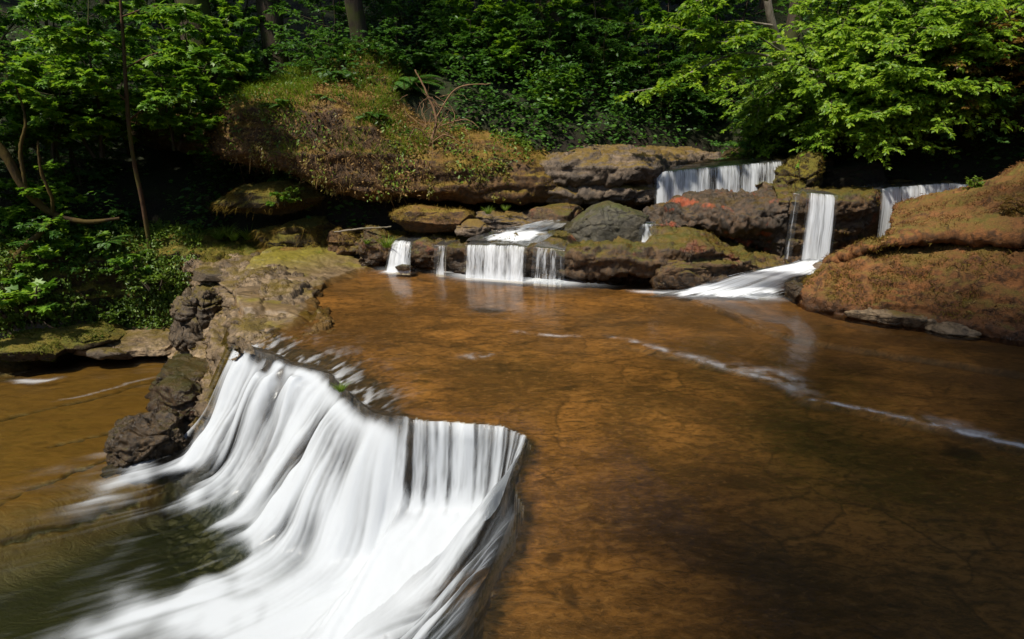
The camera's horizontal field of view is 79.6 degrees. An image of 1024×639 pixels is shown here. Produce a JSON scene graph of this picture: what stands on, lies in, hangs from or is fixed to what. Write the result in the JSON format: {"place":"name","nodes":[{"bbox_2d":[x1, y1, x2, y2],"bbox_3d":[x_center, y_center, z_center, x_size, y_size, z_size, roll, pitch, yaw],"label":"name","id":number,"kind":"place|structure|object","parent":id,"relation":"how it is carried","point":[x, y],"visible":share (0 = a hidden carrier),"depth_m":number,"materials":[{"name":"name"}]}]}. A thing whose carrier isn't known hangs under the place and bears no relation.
{"place":"outdoors","nodes":[
{"label":"outdoors","id":0,"kind":"place"},
{"bbox_2d":[7,328,275,638],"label":"water","id":1,"kind":"structure","parent":0,"point":[237,604],"depth_m":4.24,"materials":[{"name":"liquid"}]},
{"bbox_2d":[0,245,1023,638],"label":"riverbed","id":2,"kind":"structure","parent":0,"point":[726,467],"depth_m":4.77,"materials":[{"name":"stone"}]},
{"bbox_2d":[0,337,64,361],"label":"mossy slab","id":3,"kind":"structure","parent":2,"relation":"on","point":[27,355],"depth_m":8.48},
{"bbox_2d":[6,321,126,352],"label":"mossy slab","id":4,"kind":"structure","parent":2,"relation":"on","point":[69,346],"depth_m":8.78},
{"bbox_2d":[0,318,126,362],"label":"moss","id":5,"kind":"object","parent":4,"relation":"on","point":[91,330],"visible":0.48,"depth_m":8.73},
{"bbox_2d":[73,326,172,359],"bbox_3d":[-5.631,0.362,9.299,1.702,0.351,1.137,0,17,0],"label":"rock slab","id":6,"kind":"object","parent":2,"relation":"on","point":[134,342],"visible":0.51,"depth_m":9.02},
{"bbox_2d":[100,408,193,482],"bbox_3d":[-3.746,1.440,6.465,0.940,1.035,0.882,0,17,0],"label":"boulder","id":7,"kind":"object","parent":2,"relation":"on","point":[158,441],"visible":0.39,"depth_m":6.18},
{"bbox_2d":[144,353,208,412],"bbox_3d":[-3.862,0.910,7.392,1.016,0.862,1.009,0,17,0],"label":"rock slab","id":8,"kind":"object","parent":2,"relation":"on","point":[189,366],"visible":0.23,"depth_m":7.19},
{"bbox_2d":[153,374,201,423],"bbox_3d":[-3.621,1.167,6.878,0.713,1.107,0.603,0,17,0],"label":"boulder","id":9,"kind":"object","parent":2,"relation":"on","point":[178,393],"visible":0.35,"depth_m":6.61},
{"bbox_2d":[168,282,222,353],"bbox_3d":[-4.469,0.053,8.854,0.970,1.200,1.043,0,17,0],"label":"rock","id":10,"kind":"object","parent":2,"relation":"on","point":[194,310],"visible":0.64,"depth_m":8.50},
{"bbox_2d":[167,252,335,441],"bbox_3d":[-3.617,0.207,8.231,2.032,1.695,4.752,-10,20,-28],"label":"rock ledge","id":11,"kind":"object","parent":2,"relation":"on","point":[251,325],"visible":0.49,"depth_m":7.36,"materials":[{"name":"stone"}]},
{"bbox_2d":[123,48,560,205],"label":"mossy cliff","id":12,"kind":"structure","parent":2,"relation":"on","point":[528,178],"depth_m":9.17,"materials":[{"name":"stone"}]},
{"bbox_2d":[47,13,180,154],"bbox_3d":[-6.586,-4.013,10.650,2.472,2.261,2.970,-1,17,-4],"label":"shrub","id":13,"kind":"object","parent":12,"relation":"on","point":[97,23],"visible":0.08,"depth_m":10.50,"materials":[{"name":"green plant"}]},
{"bbox_2d":[102,0,256,76],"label":"shrub","id":14,"kind":"object","parent":12,"relation":"on","point":[252,8],"visible":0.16,"depth_m":11.56,"materials":[{"name":"green plant"}]},
{"bbox_2d":[173,114,230,164],"bbox_3d":[-4.882,-3.013,10.070,1.463,0.944,1.153,-15,23,-40],"label":"maple sapling","id":15,"kind":"object","parent":12,"relation":"on","point":[203,137],"visible":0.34,"depth_m":9.76,"materials":[{"name":"green plant"}]},
{"bbox_2d":[156,0,289,84],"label":"shrub","id":16,"kind":"object","parent":12,"relation":"on","point":[232,18],"visible":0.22,"depth_m":11.63,"materials":[{"name":"green plant"}]},
{"bbox_2d":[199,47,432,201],"bbox_3d":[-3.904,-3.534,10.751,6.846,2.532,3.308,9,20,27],"label":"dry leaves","id":17,"kind":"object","parent":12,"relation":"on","point":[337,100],"visible":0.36,"depth_m":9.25,"materials":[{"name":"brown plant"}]},
{"bbox_2d":[217,40,432,208],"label":"dry grass","id":18,"kind":"structure","parent":12,"relation":"on","point":[324,143],"depth_m":9.18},
{"bbox_2d":[230,35,430,162],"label":"grass","id":19,"kind":"structure","parent":12,"relation":"on","point":[288,78],"depth_m":9.39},
{"bbox_2d":[221,40,533,201],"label":"green leaves","id":20,"kind":"object","parent":12,"relation":"on","point":[527,147],"visible":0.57,"depth_m":9.29,"materials":[{"name":"green plant"}]},
{"bbox_2d":[239,106,520,202],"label":"leaves","id":21,"kind":"object","parent":12,"relation":"on","point":[383,163],"visible":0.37,"depth_m":9.07,"materials":[{"name":"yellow plant"}]},
{"bbox_2d":[394,69,490,180],"bbox_3d":[-1.005,-2.897,9.156,1.602,1.580,1.360,0,17,0],"label":"dead brush","id":22,"kind":"object","parent":12,"relation":"on","point":[435,115],"visible":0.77,"depth_m":9.17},
{"bbox_2d":[374,47,556,198],"bbox_3d":[-0.671,-3.334,10.072,3.557,2.427,2.815,0,17,0],"label":"moss","id":23,"kind":"object","parent":12,"relation":"on","point":[512,141],"visible":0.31,"depth_m":9.33,"materials":[{"name":"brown plant"}]},
{"bbox_2d":[162,351,526,638],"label":"waterfall","id":24,"kind":"structure","parent":2,"relation":"on","point":[379,560],"depth_m":4.54,"materials":[{"name":"white liquid"}]},
{"bbox_2d":[357,225,392,266],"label":"boulder","id":25,"kind":"object","parent":2,"relation":"on","point":[369,256],"visible":0.63,"depth_m":9.28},
{"bbox_2d":[251,151,824,263],"bbox_3d":[0.350,-1.663,9.418,8.914,1.851,1.181,0,17,0],"label":"moss","id":26,"kind":"object","parent":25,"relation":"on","point":[446,208],"visible":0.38,"depth_m":9.17,"materials":[{"name":"plant"}]},
{"bbox_2d":[348,225,798,292],"bbox_3d":[1.256,-1.086,9.483,7.717,0.968,2.997,4,18,14],"label":"rock ledge","id":27,"kind":"object","parent":2,"relation":"on","point":[664,245],"visible":0.26,"depth_m":8.29,"materials":[{"name":"stone"}]},
{"bbox_2d":[327,226,360,255],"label":"boulder","id":28,"kind":"object","parent":27,"relation":"on","point":[341,249],"visible":0.52,"depth_m":9.59,"materials":[{"name":"stone"}]},
{"bbox_2d":[386,235,424,274],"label":"waterfall","id":29,"kind":"structure","parent":27,"relation":"on","point":[397,256],"depth_m":8.93,"materials":[{"name":"liquid"}]},
{"bbox_2d":[391,205,474,233],"bbox_3d":[-1.180,-1.532,9.334,1.240,0.450,0.838,0,17,0],"label":"boulder","id":30,"kind":"object","parent":27,"relation":"on","point":[432,224],"visible":0.84,"depth_m":9.00,"materials":[{"name":"stone"}]},
{"bbox_2d":[455,219,490,236],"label":"rock","id":31,"kind":"object","parent":27,"relation":"on","point":[470,227],"visible":0.82,"depth_m":8.85,"materials":[{"name":"stone"}]},
{"bbox_2d":[465,240,529,283],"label":"waterfall","id":32,"kind":"structure","parent":27,"relation":"on","point":[514,271],"depth_m":8.46,"materials":[{"name":"liquid"}]},
{"bbox_2d":[476,208,544,233],"bbox_3d":[0.017,-1.415,9.318,1.118,0.475,0.816,0,17,0],"label":"rock slab","id":33,"kind":"object","parent":27,"relation":"on","point":[499,221],"visible":0.47,"depth_m":9.07,"materials":[{"name":"stone"}]},
{"bbox_2d":[466,219,572,242],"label":"cascade","id":34,"kind":"object","parent":27,"relation":"on","point":[529,236],"visible":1,"depth_m":8.65,"materials":[{"name":"liquid"}]},
{"bbox_2d":[524,203,583,228],"bbox_3d":[0.596,-1.578,9.369,0.963,0.396,0.686,6,18,18],"label":"rock slab","id":35,"kind":"object","parent":27,"relation":"on","point":[566,212],"visible":0.56,"depth_m":9.16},
{"bbox_2d":[564,201,648,241],"bbox_3d":[1.380,-1.277,8.985,1.269,0.924,1.084,0,17,0],"label":"boulder","id":36,"kind":"object","parent":27,"relation":"on","point":[604,221],"visible":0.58,"depth_m":8.50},
{"bbox_2d":[534,144,720,211],"bbox_3d":[1.944,-2.316,10.572,3.928,1.449,2.233,-16,24,-42],"label":"rock ledge","id":37,"kind":"object","parent":27,"relation":"on","point":[587,176],"visible":0.65,"depth_m":9.29,"materials":[{"name":"stone"}]},
{"bbox_2d":[373,180,958,274],"bbox_3d":[2.830,-1.620,9.456,10.907,1.173,3.859,0,17,0],"label":"moss","id":38,"kind":"object","parent":27,"relation":"on","point":[714,239],"visible":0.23,"depth_m":8.52,"materials":[{"name":"green plant"}]},
{"bbox_2d":[643,187,794,256],"bbox_3d":[3.341,-1.380,9.622,2.051,1.508,2.708,11,20,32],"label":"rock ledge","id":39,"kind":"object","parent":27,"relation":"on","point":[757,219],"visible":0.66,"depth_m":8.58,"materials":[{"name":"stone"}]},
{"bbox_2d":[646,147,833,206],"bbox_3d":[3.574,-2.368,10.896,2.898,1.250,2.761,0,17,0],"label":"rock ledge","id":40,"kind":"object","parent":39,"relation":"on","point":[712,179],"visible":0.12,"depth_m":9.66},
{"bbox_2d":[656,158,781,202],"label":"waterfall","id":41,"kind":"structure","parent":40,"relation":"on","point":[692,182],"depth_m":9.43,"materials":[{"name":"liquid"}]},
{"bbox_2d":[710,60,819,157],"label":"shrub","id":42,"kind":"object","parent":40,"relation":"on","point":[775,127],"visible":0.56,"depth_m":9.93,"materials":[{"name":"green plant"}]},
{"bbox_2d":[800,189,837,259],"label":"waterfall","id":43,"kind":"structure","parent":27,"relation":"on","point":[817,220],"depth_m":8.18,"materials":[{"name":"liquid"}]},
{"bbox_2d":[649,260,713,290],"bbox_3d":[2.237,-0.582,8.056,0.861,0.515,0.574,0,17,0],"label":"rock","id":44,"kind":"object","parent":2,"relation":"on","point":[672,275],"visible":0.57,"depth_m":7.85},
{"bbox_2d":[734,179,971,262],"bbox_3d":[5.818,-1.446,9.799,4.950,1.641,3.095,0,17,0],"label":"rock ledge","id":45,"kind":"object","parent":2,"relation":"on","point":[854,206],"visible":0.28,"depth_m":8.44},
{"bbox_2d":[773,149,825,188],"bbox_3d":[4.356,-2.122,9.384,0.747,0.932,0.997,14,22,38],"label":"boulder","id":46,"kind":"object","parent":45,"relation":"on","point":[804,169],"visible":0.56,"depth_m":9.05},
{"bbox_2d":[861,180,967,237],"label":"waterfall","id":47,"kind":"structure","parent":45,"relation":"on","point":[890,193],"depth_m":8.81,"materials":[{"name":"liquid"}]},
{"bbox_2d":[797,162,1023,346],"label":"boulder","id":48,"kind":"object","parent":2,"relation":"on","point":[1005,283],"visible":0.84,"depth_m":6.52,"materials":[{"name":"stone"}]},
{"bbox_2d":[801,233,1023,322],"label":"moss","id":49,"kind":"object","parent":48,"relation":"on","point":[867,238],"visible":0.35,"depth_m":6.69,"materials":[{"name":"brown plant"}]},
{"bbox_2d":[822,160,1023,325],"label":"moss","id":50,"kind":"object","parent":48,"relation":"on","point":[921,223],"visible":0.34,"depth_m":6.89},
{"bbox_2d":[925,321,981,338],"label":"flat stone","id":51,"kind":"object","parent":2,"relation":"on","point":[949,329],"visible":0.77,"depth_m":6.23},
{"bbox_2d":[0,0,1023,239],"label":"hillside","id":52,"kind":"structure","parent":0,"point":[164,167],"depth_m":10.72,"materials":[{"name":"plant"}]},
{"bbox_2d":[0,26,67,158],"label":"maple sapling","id":53,"kind":"object","parent":52,"relation":"on","point":[17,125],"visible":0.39,"depth_m":9.25,"materials":[{"name":"green plant"}]},
{"bbox_2d":[0,0,87,82],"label":"shrub","id":54,"kind":"object","parent":52,"relation":"on","point":[15,19],"visible":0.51,"depth_m":10.38,"materials":[{"name":"green plant"}]},
{"bbox_2d":[0,44,132,185],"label":"shrub","id":55,"kind":"object","parent":52,"relation":"on","point":[77,169],"visible":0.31,"depth_m":10.12,"materials":[{"name":"green plant"}]},
{"bbox_2d":[0,33,136,164],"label":"maple sapling","id":56,"kind":"object","parent":52,"relation":"on","point":[13,109],"visible":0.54,"depth_m":9.34,"materials":[{"name":"green plant"}]},
{"bbox_2d":[0,0,185,157],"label":"maple sapling","id":57,"kind":"object","parent":52,"relation":"on","point":[27,61],"visible":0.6,"depth_m":9.18,"materials":[{"name":"green plant"}]},
{"bbox_2d":[0,218,208,338],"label":"bank leaves","id":58,"kind":"object","parent":52,"relation":"on","point":[158,230],"visible":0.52,"depth_m":9.45,"materials":[{"name":"green plant"}]},
{"bbox_2d":[65,207,148,238],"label":"shrub","id":59,"kind":"object","parent":52,"relation":"on","point":[126,218],"visible":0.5,"depth_m":9.90,"materials":[{"name":"green plant"}]},
{"bbox_2d":[0,227,265,330],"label":"mossy bank","id":60,"kind":"structure","parent":52,"relation":"on","point":[88,288],"depth_m":9.54,"materials":[{"name":"plant"}]},
{"bbox_2d":[0,272,60,318],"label":"herb","id":61,"kind":"object","parent":60,"relation":"on","point":[15,294],"visible":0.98,"depth_m":8.58,"materials":[{"name":"green plant"}]},
{"bbox_2d":[0,159,91,245],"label":"maple sapling","id":62,"kind":"object","parent":60,"relation":"on","point":[18,212],"visible":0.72,"depth_m":9.16,"materials":[{"name":"green plant"}]},
{"bbox_2d":[13,232,88,271],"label":"herb","id":63,"kind":"object","parent":60,"relation":"on","point":[44,251],"visible":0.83,"depth_m":8.91,"materials":[{"name":"green plant"}]},
{"bbox_2d":[0,85,119,292],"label":"branch","id":64,"kind":"object","parent":60,"relation":"on","point":[19,178],"visible":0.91,"depth_m":8.79,"materials":[{"name":"brown wood"}]},
{"bbox_2d":[7,212,115,272],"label":"shrub","id":65,"kind":"object","parent":60,"relation":"on","point":[38,219],"visible":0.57,"depth_m":9.05,"materials":[{"name":"green plant"}]},
{"bbox_2d":[11,0,248,247],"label":"young tree","id":66,"kind":"object","parent":60,"relation":"on","point":[82,30],"visible":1,"depth_m":8.33,"materials":[{"name":"green plant"}]},
{"bbox_2d":[0,220,263,329],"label":"moss","id":67,"kind":"object","parent":60,"relation":"on","point":[229,241],"visible":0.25,"depth_m":9.63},
{"bbox_2d":[255,216,334,247],"bbox_3d":[-3.482,-1.378,9.980,1.356,0.574,0.704,0,17,0],"label":"mossy ledge","id":68,"kind":"object","parent":60,"relation":"on","point":[289,239],"visible":0.69,"depth_m":9.73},
{"bbox_2d":[30,0,241,47],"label":"shrub","id":69,"kind":"object","parent":52,"relation":"on","point":[126,19],"visible":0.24,"depth_m":11.90,"materials":[{"name":"green plant"}]},
{"bbox_2d":[98,24,238,150],"bbox_3d":[-5.423,-3.698,10.067,2.201,1.802,2.793,-9,19,-26],"label":"maple sapling","id":70,"kind":"object","parent":52,"relation":"on","point":[190,74],"visible":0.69,"depth_m":9.54,"materials":[{"name":"green plant"}]},
{"bbox_2d":[125,0,270,101],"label":"maple sapling","id":71,"kind":"object","parent":52,"relation":"on","point":[213,37],"visible":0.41,"depth_m":10.44,"materials":[{"name":"green plant"}]},
{"bbox_2d":[175,0,234,170],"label":"tree","id":72,"kind":"object","parent":52,"relation":"on","point":[205,8],"visible":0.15,"depth_m":10.97,"materials":[{"name":"green plant"}]},
{"bbox_2d":[212,180,325,214],"bbox_3d":[-3.881,-1.946,9.870,1.860,0.555,0.950,0,17,0],"label":"mossy ledge","id":73,"kind":"object","parent":52,"relation":"on","point":[257,202],"visible":0.73,"depth_m":9.56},
{"bbox_2d":[208,178,332,250],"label":"hanging moss","id":74,"kind":"object","parent":73,"relation":"hanging from","point":[268,230],"visible":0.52,"depth_m":9.67,"materials":[{"name":"green plant"}]},
{"bbox_2d":[256,0,289,74],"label":"tree","id":75,"kind":"object","parent":52,"relation":"on","point":[267,37],"visible":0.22,"depth_m":11.72,"materials":[{"name":"brown plant"}]},
{"bbox_2d":[222,4,342,84],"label":"shrub","id":76,"kind":"object","parent":52,"relation":"on","point":[276,26],"visible":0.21,"depth_m":11.18,"materials":[{"name":"green plant"}]},
{"bbox_2d":[268,25,352,79],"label":"shrub","id":77,"kind":"object","parent":52,"relation":"on","point":[332,50],"visible":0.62,"depth_m":10.44,"materials":[{"name":"green plant"}]},
{"bbox_2d":[253,0,384,60],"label":"shrub","id":78,"kind":"object","parent":52,"relation":"on","point":[337,7],"visible":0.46,"depth_m":11.86,"materials":[{"name":"green plant"}]},
{"bbox_2d":[344,0,369,46],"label":"tree","id":79,"kind":"object","parent":52,"relation":"on","point":[355,14],"visible":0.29,"depth_m":10.90,"materials":[{"name":"brown plant"}]},
{"bbox_2d":[343,17,426,76],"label":"shrub","id":80,"kind":"object","parent":52,"relation":"on","point":[371,47],"visible":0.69,"depth_m":10.61,"materials":[{"name":"green plant"}]},
{"bbox_2d":[364,0,484,53],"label":"shrub","id":81,"kind":"object","parent":52,"relation":"on","point":[387,10],"visible":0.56,"depth_m":11.70,"materials":[{"name":"green plant"}]},
{"bbox_2d":[424,16,506,79],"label":"shrub","id":82,"kind":"object","parent":52,"relation":"on","point":[465,34],"visible":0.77,"depth_m":10.71,"materials":[{"name":"green plant"}]},
{"bbox_2d":[418,0,568,53],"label":"shrub","id":83,"kind":"object","parent":52,"relation":"on","point":[437,3],"visible":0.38,"depth_m":11.29,"materials":[{"name":"green plant"}]},
{"bbox_2d":[441,0,580,78],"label":"maple sapling","id":84,"kind":"object","parent":52,"relation":"on","point":[509,38],"visible":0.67,"depth_m":10.87,"materials":[{"name":"green plant"}]},
{"bbox_2d":[0,0,1023,240],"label":"undergrowth","id":85,"kind":"object","parent":52,"relation":"on","point":[462,90],"visible":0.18,"depth_m":10.68,"materials":[{"name":"green plant"}]},
{"bbox_2d":[470,0,590,89],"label":"shrub","id":86,"kind":"object","parent":52,"relation":"on","point":[566,12],"visible":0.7,"depth_m":10.94,"materials":[{"name":"green plant"}]},
{"bbox_2d":[517,54,587,113],"bbox_3d":[0.734,-4.061,10.838,1.258,1.029,1.596,-4,18,-11],"label":"maple sapling","id":87,"kind":"object","parent":52,"relation":"on","point":[554,73],"visible":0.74,"depth_m":10.49,"materials":[{"name":"green plant"}]},
{"bbox_2d":[524,0,656,80],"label":"shrub","id":88,"kind":"object","parent":52,"relation":"on","point":[596,25],"visible":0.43,"depth_m":12.09,"materials":[{"name":"green plant"}]},
{"bbox_2d":[556,6,667,102],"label":"shrub","id":89,"kind":"object","parent":52,"relation":"on","point":[613,26],"visible":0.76,"depth_m":11.09,"materials":[{"name":"green plant"}]},
{"bbox_2d":[568,0,714,88],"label":"maple sapling","id":90,"kind":"object","parent":52,"relation":"on","point":[639,4],"visible":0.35,"depth_m":12.09,"materials":[{"name":"green plant"}]},
{"bbox_2d":[618,2,717,120],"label":"shrub","id":91,"kind":"object","parent":52,"relation":"on","point":[665,42],"visible":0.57,"depth_m":11.77,"materials":[{"name":"green plant"}]},
{"bbox_2d":[622,6,742,118],"bbox_3d":[3.654,-5.150,12.585,2.181,2.256,2.379,-14,22,-37],"label":"maple sapling","id":92,"kind":"object","parent":52,"relation":"on","point":[712,94],"visible":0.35,"depth_m":12.14,"materials":[{"name":"green plant"}]},
{"bbox_2d":[678,0,811,76],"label":"shrub","id":93,"kind":"object","parent":52,"relation":"on","point":[746,6],"visible":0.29,"depth_m":13.62,"materials":[{"name":"green plant"}]},
{"bbox_2d":[795,1,1023,150],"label":"mossy bank","id":94,"kind":"structure","parent":52,"relation":"on","point":[1017,114],"depth_m":9.23,"materials":[{"name":"plant"}]},
{"bbox_2d":[612,0,796,133],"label":"young tree","id":95,"kind":"object","parent":94,"relation":"on","point":[742,36],"visible":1,"depth_m":8.77,"materials":[{"name":"green plant"}]},
{"bbox_2d":[708,109,797,160],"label":"shrub","id":96,"kind":"object","parent":94,"relation":"on","point":[747,146],"visible":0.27,"depth_m":10.45,"materials":[{"name":"green plant"}]},
{"bbox_2d":[767,32,893,156],"bbox_3d":[5.154,-3.545,9.556,2.270,1.623,2.203,9,28,9],"label":"shrub","id":97,"kind":"object","parent":94,"relation":"on","point":[828,70],"visible":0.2,"depth_m":9.23,"materials":[{"name":"green plant"}]},
{"bbox_2d":[757,16,961,167],"bbox_3d":[5.183,-3.417,8.870,2.855,1.782,2.448,-17,41,-4],"label":"shrub","id":98,"kind":"object","parent":94,"relation":"on","point":[808,86],"visible":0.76,"depth_m":8.59,"materials":[{"name":"green plant"}]},
{"bbox_2d":[752,0,987,133],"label":"shrub","id":99,"kind":"object","parent":94,"relation":"on","point":[843,20],"visible":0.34,"depth_m":9.09,"materials":[{"name":"green plant"}]},
{"bbox_2d":[799,45,969,169],"bbox_3d":[5.474,-3.240,9.022,2.270,1.623,2.203,-5,23,11],"label":"shrub","id":100,"kind":"object","parent":94,"relation":"on","point":[893,93],"visible":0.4,"depth_m":8.57,"materials":[{"name":"green plant"}]},
{"bbox_2d":[826,29,976,152],"bbox_3d":[5.449,-3.408,8.732,1.912,1.367,1.855,0,37,31],"label":"shrub","id":101,"kind":"object","parent":94,"relation":"on","point":[859,90],"visible":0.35,"depth_m":8.49,"materials":[{"name":"green plant"}]},
{"bbox_2d":[792,0,1021,114],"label":"shrub","id":102,"kind":"object","parent":94,"relation":"on","point":[870,19],"visible":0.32,"depth_m":8.38,"materials":[{"name":"green plant"}]},
{"bbox_2d":[834,0,1023,142],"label":"shrub","id":103,"kind":"object","parent":94,"relation":"on","point":[967,54],"visible":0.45,"depth_m":8.10,"materials":[{"name":"green plant"}]},
{"bbox_2d":[901,0,1023,131],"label":"shrub","id":104,"kind":"object","parent":94,"relation":"on","point":[954,27],"visible":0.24,"depth_m":8.27,"materials":[{"name":"green plant"}]},
{"bbox_2d":[914,24,1023,109],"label":"shrub","id":105,"kind":"object","parent":94,"relation":"on","point":[957,47],"visible":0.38,"depth_m":8.18,"materials":[{"name":"green plant"}]},
{"bbox_2d":[931,60,1023,143],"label":"shrub","id":106,"kind":"object","parent":94,"relation":"on","point":[998,101],"visible":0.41,"depth_m":8.42,"materials":[{"name":"green plant"}]},
{"bbox_2d":[973,3,1023,87],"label":"shrub","id":107,"kind":"object","parent":94,"relation":"on","point":[1010,42],"visible":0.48,"depth_m":8.08,"materials":[{"name":"green plant"}]},
{"bbox_2d":[255,271,1021,445],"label":"water","id":108,"kind":"structure","parent":0,"point":[556,281],"depth_m":8.38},
{"bbox_2d":[642,258,821,299],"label":"cascade","id":109,"kind":"object","parent":108,"relation":"on","point":[775,276],"visible":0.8,"depth_m":7.66,"materials":[{"name":"liquid"}]},
{"bbox_2d":[844,307,936,327],"bbox_3d":[4.048,-0.025,6.600,0.848,0.192,0.321,6,18,20],"label":"flat stone","id":110,"kind":"object","parent":108,"relation":"in","point":[890,317],"visible":0.91,"depth_m":6.52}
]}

